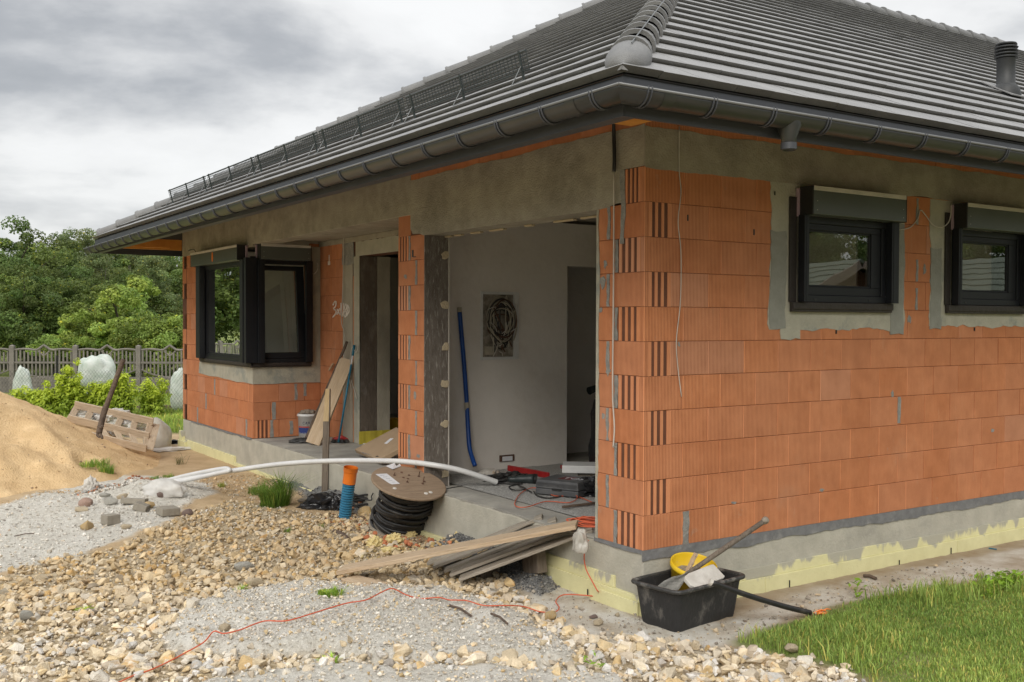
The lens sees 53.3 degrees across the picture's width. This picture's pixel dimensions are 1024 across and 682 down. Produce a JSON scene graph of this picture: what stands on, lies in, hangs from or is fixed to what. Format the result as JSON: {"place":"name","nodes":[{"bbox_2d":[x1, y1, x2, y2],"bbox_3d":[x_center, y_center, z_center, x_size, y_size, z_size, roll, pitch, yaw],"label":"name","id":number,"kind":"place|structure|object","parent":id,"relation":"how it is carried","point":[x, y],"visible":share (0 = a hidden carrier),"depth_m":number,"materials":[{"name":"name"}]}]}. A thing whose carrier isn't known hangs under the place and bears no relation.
{"place":"outdoors","nodes":[
{"label":"outdoors","id":0,"kind":"place"},
{"bbox_2d":[57,393,182,435],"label":"grass","id":1,"kind":"structure","parent":0,"point":[166,416],"depth_m":21.96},
{"bbox_2d":[0,355,1023,681],"bbox_3d":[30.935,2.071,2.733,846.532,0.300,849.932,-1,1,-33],"label":"ground","id":2,"kind":"structure","parent":0,"point":[1006,557],"depth_m":7.34,"materials":[{"name":"gravel"}]},
{"bbox_2d":[9,385,34,403],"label":"laurel shrub","id":3,"kind":"object","parent":2,"relation":"on","point":[19,393],"visible":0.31,"depth_m":22.57,"materials":[{"name":"green plant"}]},
{"bbox_2d":[12,365,32,400],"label":"wrapped plant","id":4,"kind":"object","parent":2,"relation":"on","point":[18,374],"visible":0.41,"depth_m":24.38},
{"bbox_2d":[0,255,79,368],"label":"broadleaf tree","id":5,"kind":"object","parent":2,"relation":"on","point":[13,296],"visible":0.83,"depth_m":38.17,"materials":[{"name":"green plant"}]},
{"bbox_2d":[27,387,53,407],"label":"laurel shrub","id":6,"kind":"object","parent":2,"relation":"on","point":[34,400],"visible":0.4,"depth_m":22.36,"materials":[{"name":"green plant"}]},
{"bbox_2d":[0,215,88,344],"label":"broadleaf tree","id":7,"kind":"object","parent":2,"relation":"on","point":[6,243],"visible":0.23,"depth_m":43.52,"materials":[{"name":"green plant"}]},
{"bbox_2d":[39,380,61,414],"bbox_3d":[-10.058,1.309,22.313,0.533,0.907,0.631,-1,1,-33],"label":"laurel shrub","id":8,"kind":"object","parent":2,"relation":"on","point":[49,396],"visible":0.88,"depth_m":22.18,"materials":[{"name":"green plant"}]},
{"bbox_2d":[6,265,101,374],"bbox_3d":[-18.130,-0.784,40.095,3.752,4.300,3.885,-1,1,-41],"label":"broadleaf tree","id":9,"kind":"object","parent":2,"relation":"on","point":[62,291],"visible":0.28,"depth_m":39.41,"materials":[{"name":"green plant"}]},
{"bbox_2d":[37,232,73,254],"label":"slender tree","id":10,"kind":"object","parent":2,"relation":"on","point":[58,237],"visible":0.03,"depth_m":58.02,"materials":[{"name":"green plant"}]},
{"bbox_2d":[25,330,100,376],"bbox_3d":[-14.912,0.552,34.572,2.693,1.864,2.181,1,1,17],"label":"young tree","id":11,"kind":"object","parent":2,"relation":"on","point":[54,342],"visible":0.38,"depth_m":34.00,"materials":[{"name":"green plant"}]},
{"bbox_2d":[54,358,82,415],"bbox_3d":[-9.615,1.050,22.180,0.624,1.380,0.689,-1,1,-33],"label":"laurel shrub","id":12,"kind":"object","parent":2,"relation":"on","point":[66,407],"visible":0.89,"depth_m":22.08,"materials":[{"name":"green plant"}]},
{"bbox_2d":[27,239,112,286],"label":"broadleaf tree","id":13,"kind":"object","parent":2,"relation":"on","point":[75,261],"visible":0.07,"depth_m":48.32,"materials":[{"name":"green plant"}]},
{"bbox_2d":[46,316,108,364],"bbox_3d":[-14.896,0.155,36.267,2.828,2.590,3.284,0,1,-18],"label":"young tree","id":14,"kind":"object","parent":2,"relation":"on","point":[62,331],"visible":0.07,"depth_m":34.89,"materials":[{"name":"green plant"}]},
{"bbox_2d":[0,391,160,497],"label":"sand heap","id":15,"kind":"object","parent":2,"relation":"on","point":[36,440],"visible":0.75,"depth_m":13.71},
{"bbox_2d":[79,457,109,467],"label":"grass tuft","id":16,"kind":"object","parent":15,"relation":"on","point":[97,462],"visible":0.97,"depth_m":13.59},
{"bbox_2d":[96,358,125,438],"bbox_3d":[-5.402,0.770,13.729,0.148,1.065,0.421,1,1,32],"label":"rough pole","id":17,"kind":"object","parent":15,"relation":"on","point":[102,418],"visible":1,"depth_m":13.71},
{"bbox_2d":[67,401,159,451],"bbox_3d":[-6.000,1.275,15.303,1.351,0.725,0.577,0,1,-3],"label":"pallet","id":18,"kind":"object","parent":15,"relation":"on","point":[148,435],"visible":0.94,"depth_m":15.28,"materials":[{"name":"brown wood"}]},
{"bbox_2d":[143,417,171,447],"bbox_3d":[-5.846,1.528,16.840,0.451,0.544,0.579,-1,1,-33],"label":"plastic sheet","id":19,"kind":"object","parent":15,"relation":"on","point":[164,437],"visible":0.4,"depth_m":16.67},
{"bbox_2d":[63,373,97,405],"bbox_3d":[-9.353,1.274,22.305,0.918,1.197,0.556,-1,1,-33],"label":"laurel shrub","id":20,"kind":"object","parent":2,"relation":"on","point":[82,396],"visible":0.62,"depth_m":22.15,"materials":[{"name":"green plant"}]},
{"bbox_2d":[65,266,107,303],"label":"broadleaf tree","id":21,"kind":"object","parent":2,"relation":"on","point":[89,274],"visible":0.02,"depth_m":43.62,"materials":[{"name":"green plant"}]},
{"bbox_2d":[81,475,100,492],"bbox_3d":[-5.096,1.735,12.367,0.220,0.246,0.180,-1,1,-33],"label":"white lime lump","id":22,"kind":"object","parent":2,"relation":"on","point":[90,481],"visible":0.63,"depth_m":12.32,"materials":[{"name":"stone"}]},
{"bbox_2d":[0,344,182,392],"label":"concrete fence","id":23,"kind":"object","parent":2,"relation":"on","point":[12,362],"visible":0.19,"depth_m":30.24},
{"bbox_2d":[0,356,182,413],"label":"wire fence","id":24,"kind":"object","parent":2,"relation":"on","point":[57,370],"visible":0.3,"depth_m":23.08,"materials":[{"name":"paint"}]},
{"bbox_2d":[71,228,116,262],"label":"slender tree","id":25,"kind":"object","parent":2,"relation":"on","point":[86,242],"visible":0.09,"depth_m":55.62,"materials":[{"name":"green plant"}]},
{"bbox_2d":[78,354,115,393],"bbox_3d":[-10.097,0.999,24.819,0.975,1.366,0.938,-1,1,-33],"label":"wrapped plant","id":26,"kind":"object","parent":2,"relation":"on","point":[100,363],"visible":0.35,"depth_m":24.46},
{"bbox_2d":[85,380,113,408],"bbox_3d":[-8.937,1.335,22.314,0.673,0.965,0.567,1,1,21],"label":"laurel shrub","id":27,"kind":"object","parent":2,"relation":"on","point":[98,394],"visible":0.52,"depth_m":22.20,"materials":[{"name":"green plant"}]},
{"bbox_2d":[78,253,127,286],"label":"slender tree","id":28,"kind":"object","parent":2,"relation":"on","point":[94,261],"visible":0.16,"depth_m":47.66,"materials":[{"name":"green plant"}]},
{"bbox_2d":[0,480,212,571],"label":"stone chips","id":29,"kind":"object","parent":2,"relation":"on","point":[59,535],"visible":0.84,"depth_m":10.52,"materials":[{"name":"gravel"}]},
{"bbox_2d":[57,285,163,376],"bbox_3d":[-13.226,-0.223,35.134,4.310,3.399,3.713,0,1,-29],"label":"young tree","id":30,"kind":"object","parent":2,"relation":"on","point":[102,313],"visible":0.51,"depth_m":34.49,"materials":[{"name":"green plant"}]},
{"bbox_2d":[101,513,120,525],"bbox_3d":[-4.084,1.813,10.389,0.120,0.100,0.150,1,-2,37],"label":"paving block","id":31,"kind":"object","parent":2,"relation":"on","point":[110,519],"depth_m":10.34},
{"bbox_2d":[79,479,148,495],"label":"stone chips","id":32,"kind":"object","parent":2,"relation":"on","point":[125,482],"visible":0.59,"depth_m":12.17,"materials":[{"name":"stone"}]},
{"bbox_2d":[68,274,177,352],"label":"young tree","id":33,"kind":"object","parent":2,"relation":"on","point":[140,284],"visible":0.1,"depth_m":40.57,"materials":[{"name":"green plant"}]},
{"bbox_2d":[104,371,141,412],"bbox_3d":[-8.474,1.209,22.191,0.750,1.140,0.740,-1,1,-33],"label":"laurel shrub","id":34,"kind":"object","parent":2,"relation":"on","point":[124,394],"visible":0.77,"depth_m":22.04,"materials":[{"name":"green plant"}]},
{"bbox_2d":[108,254,145,273],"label":"slender tree","id":35,"kind":"object","parent":2,"relation":"on","point":[131,258],"visible":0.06,"depth_m":54.56,"materials":[{"name":"green plant"}]},
{"bbox_2d":[92,265,172,317],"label":"broadleaf tree","id":36,"kind":"object","parent":2,"relation":"on","point":[113,281],"visible":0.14,"depth_m":45.70,"materials":[{"name":"green plant"}]},
{"bbox_2d":[98,254,167,282],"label":"broadleaf tree","id":37,"kind":"object","parent":2,"relation":"on","point":[123,261],"visible":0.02,"depth_m":52.50,"materials":[{"name":"green plant"}]},
{"bbox_2d":[1,474,275,502],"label":"sand clods","id":38,"kind":"object","parent":2,"relation":"on","point":[209,483],"visible":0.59,"depth_m":12.84,"materials":[{"name":"soil"}]},
{"bbox_2d":[132,501,149,511],"bbox_3d":[-4.032,1.806,11.106,0.140,0.080,0.170,20,-4,-5],"label":"paving block","id":39,"kind":"object","parent":2,"relation":"on","point":[139,506],"depth_m":11.03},
{"bbox_2d":[101,308,182,376],"bbox_3d":[-11.864,0.219,33.485,3.740,2.589,3.029,0,1,-6],"label":"young tree","id":40,"kind":"object","parent":2,"relation":"on","point":[121,338],"visible":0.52,"depth_m":32.99,"materials":[{"name":"green plant"}]},
{"bbox_2d":[122,318,182,376],"bbox_3d":[-11.469,0.336,34.157,2.726,2.330,3.366,0,1,5],"label":"young tree","id":41,"kind":"object","parent":2,"relation":"on","point":[148,334],"visible":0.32,"depth_m":33.22,"materials":[{"name":"green plant"}]},
{"bbox_2d":[136,376,172,414],"bbox_3d":[-7.939,1.305,22.602,0.740,1.115,0.875,0,1,-3],"label":"laurel shrub","id":42,"kind":"object","parent":2,"relation":"on","point":[151,399],"visible":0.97,"depth_m":22.44,"materials":[{"name":"green plant"}]},
{"bbox_2d":[132,255,182,320],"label":"slender tree","id":43,"kind":"object","parent":2,"relation":"on","point":[150,263],"visible":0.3,"depth_m":46.52,"materials":[{"name":"green plant"}]},
{"bbox_2d":[137,256,182,321],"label":"broadleaf tree","id":44,"kind":"object","parent":2,"relation":"on","point":[177,273],"visible":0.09,"depth_m":52.51,"materials":[{"name":"green plant"}]},
{"bbox_2d":[142,478,187,497],"bbox_3d":[-4.018,1.694,11.801,0.524,0.224,0.235,0,1,-4],"label":"plastic bag","id":45,"kind":"object","parent":2,"relation":"on","point":[169,488],"visible":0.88,"depth_m":11.73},
{"bbox_2d":[156,505,179,516],"bbox_3d":[-3.682,1.818,10.932,0.200,0.080,0.170,3,2,-42],"label":"paving block","id":46,"kind":"object","parent":2,"relation":"on","point":[169,510],"depth_m":10.88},
{"bbox_2d":[151,446,190,451],"bbox_3d":[-5.559,1.734,16.392,1.032,0.066,0.338,-1,1,-33],"label":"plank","id":47,"kind":"object","parent":2,"relation":"on","point":[169,449],"visible":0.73,"depth_m":16.33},
{"bbox_2d":[165,276,182,315],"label":"broadleaf tree","id":48,"kind":"object","parent":2,"relation":"on","point":[173,288],"visible":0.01,"depth_m":52.00,"materials":[{"name":"green plant"}]},
{"bbox_2d":[170,367,182,409],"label":"wrapped plant","id":49,"kind":"object","parent":2,"relation":"on","point":[179,383],"visible":0.48,"depth_m":23.84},
{"bbox_2d":[167,466,231,482],"bbox_3d":[-3.740,1.604,12.146,1.422,0.340,0.092,1,1,41],"label":"conduit","id":50,"kind":"object","parent":2,"relation":"on","point":[216,471],"visible":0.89,"depth_m":12.04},
{"bbox_2d":[248,468,331,507],"bbox_3d":[-2.565,1.662,11.485,1.048,0.409,1.047,1,1,29],"label":"grass tuft","id":51,"kind":"object","parent":2,"relation":"on","point":[278,494],"visible":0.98,"depth_m":11.41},
{"bbox_2d":[296,492,340,510],"bbox_3d":[-2.066,1.784,11.436,0.669,0.192,0.400,0,1,6],"label":"plastic bag","id":52,"kind":"object","parent":2,"relation":"on","point":[320,501],"visible":0.69,"depth_m":11.33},
{"bbox_2d":[321,389,330,491],"bbox_3d":[-2.177,1.225,11.948,0.102,1.331,0.071,0,1,0],"label":"wooden stake","id":53,"kind":"object","parent":2,"relation":"on","point":[326,435],"visible":0.83,"depth_m":11.93,"materials":[{"name":"brown wood"}]},
{"bbox_2d":[317,584,348,597],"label":"grass tuft","id":54,"kind":"object","parent":2,"relation":"on","point":[333,591],"visible":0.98,"depth_m":7.50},
{"bbox_2d":[173,458,497,484],"bbox_3d":[-2.476,1.510,11.217,5.178,0.741,0.515,1,1,31],"label":"conduit","id":55,"kind":"object","parent":2,"relation":"on","point":[379,461],"visible":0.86,"depth_m":10.34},
{"bbox_2d":[338,465,357,518],"bbox_3d":[-1.733,1.598,10.784,0.244,0.567,0.152,1,1,37],"label":"corrugated pipe","id":56,"kind":"object","parent":2,"relation":"on","point":[348,486],"visible":1,"depth_m":10.75,"materials":[{"name":"blue plastic"}]},
{"bbox_2d":[119,540,598,681],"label":"extension cord","id":57,"kind":"object","parent":2,"relation":"on","point":[361,601],"visible":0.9,"depth_m":7.13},
{"bbox_2d":[148,578,573,663],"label":"stone chips","id":58,"kind":"object","parent":2,"relation":"on","point":[482,642],"visible":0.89,"depth_m":6.89,"materials":[{"name":"gravel"}]},
{"bbox_2d":[352,493,373,507],"bbox_3d":[-1.554,1.738,11.283,0.496,0.254,0.762,-1,1,-33],"label":"cable coil","id":59,"kind":"object","parent":2,"relation":"on","point":[362,497],"visible":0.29,"depth_m":11.09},
{"bbox_2d":[341,575,387,585],"bbox_3d":[-1.132,1.876,7.905,0.402,0.035,0.178,1,1,43],"label":"plank offcut","id":60,"kind":"object","parent":2,"relation":"on","point":[358,578],"visible":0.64,"depth_m":7.92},
{"bbox_2d":[320,502,451,550],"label":"stone chips","id":61,"kind":"object","parent":2,"relation":"on","point":[405,537],"visible":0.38,"depth_m":10.18,"materials":[{"name":"stone"}]},
{"bbox_2d":[335,537,445,561],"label":"stone chips","id":62,"kind":"object","parent":2,"relation":"on","point":[367,554],"visible":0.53,"depth_m":9.22,"materials":[{"name":"gravel"}]},
{"bbox_2d":[368,463,445,535],"bbox_3d":[-1.029,1.592,9.971,0.716,0.782,1.209,0,1,-10],"label":"cable drum","id":63,"kind":"object","parent":2,"relation":"on","point":[399,487],"visible":0.93,"depth_m":9.75,"materials":[{"name":"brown wood"}]},
{"bbox_2d":[205,659,622,681],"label":"stone chips","id":64,"kind":"object","parent":2,"relation":"on","point":[460,668],"visible":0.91,"depth_m":5.90,"materials":[{"name":"gravel"}]},
{"bbox_2d":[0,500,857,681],"bbox_3d":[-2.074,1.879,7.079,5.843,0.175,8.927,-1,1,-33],"label":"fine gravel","id":65,"kind":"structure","parent":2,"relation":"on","point":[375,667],"depth_m":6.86,"materials":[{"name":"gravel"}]},
{"bbox_2d":[0,499,865,681],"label":"gravel","id":66,"kind":"structure","parent":2,"relation":"on","point":[136,663],"depth_m":7.10,"materials":[{"name":"gravel"}]},
{"bbox_2d":[425,532,560,595],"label":"dark chippings","id":67,"kind":"object","parent":2,"relation":"on","point":[465,538],"visible":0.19,"depth_m":8.15,"materials":[{"name":"gravel"}]},
{"bbox_2d":[522,543,546,573],"bbox_3d":[0.175,1.739,8.207,0.097,0.240,0.221,-1,-9,-33],"label":"timber block","id":68,"kind":"object","parent":2,"relation":"on","point":[536,563],"depth_m":8.12,"materials":[{"name":"brown wood"}]},
{"bbox_2d":[444,519,570,572],"bbox_3d":[-0.032,1.659,8.278,1.100,0.028,0.166,-21,0,4],"label":"ramp board","id":69,"kind":"object","parent":68,"relation":"on","point":[478,556],"visible":0.63,"depth_m":8.23,"materials":[{"name":"brown wood"}]},
{"bbox_2d":[449,526,577,576],"bbox_3d":[0.016,1.661,8.122,1.087,0.028,0.166,-21,-1,5],"label":"ramp board","id":70,"kind":"object","parent":68,"relation":"on","point":[501,554],"visible":0.81,"depth_m":8.07,"materials":[{"name":"brown wood"}]},
{"bbox_2d":[336,520,577,574],"bbox_3d":[-0.434,1.625,8.031,1.938,0.034,0.242,-12,-1,8],"label":"plank","id":71,"kind":"object","parent":70,"relation":"on","point":[462,546],"visible":1,"depth_m":7.97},
{"bbox_2d":[83,0,1023,616],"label":"house","id":72,"kind":"structure","parent":2,"relation":"on","point":[845,346],"depth_m":8.87,"materials":[{"name":"brick"}]},
{"bbox_2d":[190,244,256,367],"bbox_3d":[-4.275,-0.506,15.074,0.219,1.707,2.550,-1,1,-33],"label":"window","id":73,"kind":"structure","parent":72,"relation":"in","point":[226,293],"depth_m":14.99,"materials":[{"name":"black glass"}]},
{"bbox_2d":[250,244,312,367],"bbox_3d":[-3.252,-0.489,14.329,0.892,1.707,0.334,-1,1,-33],"label":"window","id":74,"kind":"structure","parent":72,"relation":"in","point":[277,254],"depth_m":14.35,"materials":[{"name":"black metal"}]},
{"bbox_2d":[297,413,313,437],"bbox_3d":[-2.865,1.183,14.319,0.294,0.335,0.294,-1,1,-33],"label":"white bucket","id":75,"kind":"object","parent":72,"relation":"on","point":[304,421],"visible":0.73,"depth_m":14.20,"materials":[{"name":"plastic"}]},
{"bbox_2d":[305,341,347,437],"bbox_3d":[-2.506,0.674,13.757,0.042,1.457,0.023,23,0,27],"label":"leaning batten","id":76,"kind":"object","parent":72,"relation":"on","point":[318,407],"visible":0.74,"depth_m":13.75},
{"bbox_2d":[306,357,353,445],"bbox_3d":[-2.416,0.799,13.577,0.226,1.217,0.032,14,-15,25],"label":"leaning board","id":77,"kind":"object","parent":72,"relation":"on","point":[337,383],"visible":0.88,"depth_m":13.57,"materials":[{"name":"brown wood"}]},
{"bbox_2d":[331,345,355,442],"bbox_3d":[-2.254,0.713,13.615,0.239,1.329,0.319,-1,1,-33],"label":"broom","id":78,"kind":"object","parent":72,"relation":"on","point":[340,438],"visible":1,"depth_m":13.52,"materials":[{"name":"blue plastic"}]},
{"bbox_2d":[359,430,389,443],"bbox_3d":[-1.829,1.282,13.644,0.468,0.170,0.019,-1,1,-33],"label":"yellow strip","id":79,"kind":"object","parent":72,"relation":"on","point":[366,436],"visible":0.64,"depth_m":13.59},
{"bbox_2d":[355,428,397,457],"bbox_3d":[-1.440,1.208,11.899,0.474,0.325,1.126,0,1,-26],"label":"cardboard box","id":80,"kind":"object","parent":72,"relation":"on","point":[384,445],"visible":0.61,"depth_m":11.93,"materials":[{"name":"brown paper"}]},
{"bbox_2d":[457,307,476,466],"bbox_3d":[-0.457,0.481,10.804,0.132,1.679,0.302,-1,1,-33],"label":"blue hose","id":81,"kind":"object","parent":72,"relation":"attached to","point":[466,395],"visible":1,"depth_m":10.88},
{"bbox_2d":[427,514,542,564],"bbox_3d":[-0.224,1.657,8.523,1.039,0.028,0.166,-23,-1,5],"label":"ramp board","id":82,"kind":"object","parent":72,"relation":"on","point":[510,529],"visible":0.7,"depth_m":8.47,"materials":[{"name":"brown wood"}]},
{"bbox_2d":[432,516,556,568],"bbox_3d":[-0.141,1.657,8.391,1.083,0.026,0.164,-21,0,3],"label":"ramp board","id":83,"kind":"object","parent":72,"relation":"on","point":[451,559],"visible":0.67,"depth_m":8.34,"materials":[{"name":"brown wood"}]},
{"bbox_2d":[483,471,527,481],"bbox_3d":[-0.037,1.388,10.479,0.569,0.101,0.364,-1,1,-33],"label":"cable heap","id":84,"kind":"object","parent":72,"relation":"on","point":[499,476],"visible":0.41,"depth_m":10.44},
{"bbox_2d":[498,474,537,484],"bbox_3d":[0.039,1.383,10.229,0.497,0.103,0.207,0,1,-12],"label":"power tool","id":85,"kind":"object","parent":72,"relation":"on","point":[529,478],"visible":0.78,"depth_m":10.22,"materials":[{"name":"plastic"}]},
{"bbox_2d":[459,527,592,581],"bbox_3d":[0.110,1.667,8.002,1.116,0.027,0.165,-21,-1,4],"label":"ramp board","id":86,"kind":"object","parent":72,"relation":"on","point":[515,557],"visible":0.85,"depth_m":7.96,"materials":[{"name":"brown wood"}]},
{"bbox_2d":[507,465,549,477],"bbox_3d":[0.170,1.385,10.830,0.037,0.060,0.679,-1,1,-38],"label":"red level","id":87,"kind":"object","parent":72,"relation":"on","point":[522,470],"visible":0.74,"depth_m":10.80,"materials":[{"name":"paint"}]},
{"bbox_2d":[535,474,589,497],"bbox_3d":[0.516,1.365,9.648,0.458,0.137,0.414,1,1,32],"label":"tool case","id":88,"kind":"object","parent":72,"relation":"on","point":[565,485],"visible":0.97,"depth_m":9.49,"materials":[{"name":"black plastic"}]},
{"bbox_2d":[572,528,588,553],"bbox_3d":[0.510,1.486,7.622,0.112,0.186,0.162,-1,1,-33],"label":"plastic wrap","id":89,"kind":"object","parent":72,"relation":"hanging from","point":[580,542],"visible":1,"depth_m":7.58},
{"bbox_2d":[566,516,594,527],"bbox_3d":[0.661,1.431,8.105,0.449,0.063,0.544,-1,1,-33],"label":"extension cord","id":90,"kind":"object","parent":72,"relation":"on","point":[587,522],"visible":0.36,"depth_m":8.12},
{"bbox_2d":[580,476,594,496],"bbox_3d":[0.732,1.358,9.643,0.405,0.185,0.548,-1,1,-33],"label":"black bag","id":91,"kind":"object","parent":72,"relation":"on","point":[589,490],"visible":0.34,"depth_m":9.48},
{"bbox_2d":[612,124,615,171],"bbox_3d":[0.744,-1.437,7.444,0.033,0.400,0.059,0,1,6],"label":"cable conduit","id":92,"kind":"object","parent":72,"relation":"attached to","point":[613,147],"visible":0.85,"depth_m":7.45,"materials":[{"name":"black plastic"}]},
{"bbox_2d":[612,171,614,446],"bbox_3d":[0.745,-0.233,7.484,0.021,2.028,0.035,-1,1,-33],"label":"hanging cable","id":93,"kind":"object","parent":92,"relation":"hanging from","point":[613,302],"visible":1,"depth_m":7.48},
{"bbox_2d":[676,126,681,396],"bbox_3d":[1.212,-0.572,7.394,0.068,1.958,0.013,-1,1,-43],"label":"hanging cable","id":94,"kind":"object","parent":72,"relation":"hanging from","point":[681,260],"visible":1,"depth_m":7.39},
{"bbox_2d":[788,185,906,312],"bbox_3d":[2.675,-0.729,8.429,1.268,0.984,0.439,-1,1,-33],"label":"window","id":95,"kind":"structure","parent":72,"relation":"in","point":[881,245],"depth_m":8.33,"materials":[{"name":"black glass"}]},
{"bbox_2d":[944,203,1023,313],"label":"window","id":96,"kind":"structure","parent":72,"relation":"in","point":[982,218],"depth_m":9.38,"materials":[{"name":"black glass"}]},
{"bbox_2d":[631,567,744,631],"bbox_3d":[1.248,1.815,7.215,0.776,0.308,0.472,-1,1,-40],"label":"mixing tub","id":97,"kind":"object","parent":2,"relation":"on","point":[675,610],"visible":0.79,"depth_m":7.03,"materials":[{"name":"black plastic"}]},
{"bbox_2d":[670,552,717,589],"bbox_3d":[1.298,1.706,7.302,0.336,0.331,0.339,0,1,16],"label":"yellow bucket","id":98,"kind":"object","parent":97,"relation":"in","point":[679,561],"visible":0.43,"depth_m":7.41,"materials":[{"name":"plastic"}]},
{"bbox_2d":[684,565,724,587],"bbox_3d":[1.327,1.635,7.072,0.372,0.108,0.116,-1,2,-45],"label":"float board","id":99,"kind":"object","parent":97,"relation":"on","point":[700,577],"visible":0.98,"depth_m":7.06,"materials":[{"name":"white plastic"}]},
{"bbox_2d":[658,516,768,589],"bbox_3d":[1.413,1.527,7.211,0.918,0.526,0.054,0,1,-19],"label":"shovel","id":100,"kind":"object","parent":97,"relation":"in","point":[674,583],"visible":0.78,"depth_m":7.19,"materials":[{"name":"brown wood"}]},
{"bbox_2d":[707,578,811,614],"bbox_3d":[1.716,1.769,7.048,0.902,0.360,0.051,0,1,-27],"label":"black pipe","id":101,"kind":"object","parent":2,"relation":"on","point":[717,584],"visible":1,"depth_m":7.02,"materials":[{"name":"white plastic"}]},
{"bbox_2d":[513,559,1009,646],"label":"stone chips","id":102,"kind":"object","parent":2,"relation":"on","point":[807,597],"visible":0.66,"depth_m":7.64,"materials":[{"name":"stone"}]},
{"bbox_2d":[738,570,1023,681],"bbox_3d":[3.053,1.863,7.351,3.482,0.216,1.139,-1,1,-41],"label":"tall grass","id":103,"kind":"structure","parent":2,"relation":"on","point":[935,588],"depth_m":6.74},
{"bbox_2d":[974,568,1023,587],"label":"weed","id":104,"kind":"object","parent":2,"relation":"on","point":[1016,575],"visible":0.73,"depth_m":7.99,"materials":[{"name":"green plant"}]},
{"bbox_2d":[0,0,1023,265],"label":"sky","id":105,"kind":"structure","parent":0,"point":[108,107],"materials":[{"name":"grey"}]},
{"bbox_2d":[578,473,594,475],"bbox_3d":[0.871,1.350,9.984,0.450,0.149,0.200,0,1,6],"label":"prop block","id":106,"kind":"object","parent":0,"point":[586,474],"depth_m":9.90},
{"bbox_2d":[562,461,594,472],"bbox_3d":[0.897,1.239,9.980,0.800,0.072,0.300,0,1,6],"label":"white board","id":107,"kind":"object","parent":106,"relation":"on","point":[577,467],"visible":0.45,"depth_m":9.86,"materials":[{"name":"plastic"}]},
{"bbox_2d":[588,398,595,461],"bbox_3d":[1.054,0.914,11.347,0.459,1.007,0.346,-1,1,-33],"label":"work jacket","id":108,"kind":"object","parent":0,"point":[591,450],"visible":0.12,"depth_m":11.25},
{"bbox_2d":[746,574,1023,681],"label":"lawn grass","id":109,"kind":"structure","parent":0,"point":[990,653],"depth_m":6.65,"materials":[{"name":"plant"}]},
{"bbox_3d":[-6.208,1.342,15.648,0.340,0.158,0.233,-1,1,-33],"label":"wrapped brick","id":110,"kind":"object","parent":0,"visible":0},
{"bbox_2d":[94,408,130,424],"bbox_3d":[-6.080,1.152,15.659,0.644,0.252,0.418,-1,1,-33],"label":"wrapped brick","id":111,"kind":"object","parent":110,"relation":"on","point":[111,419],"visible":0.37,"depth_m":15.51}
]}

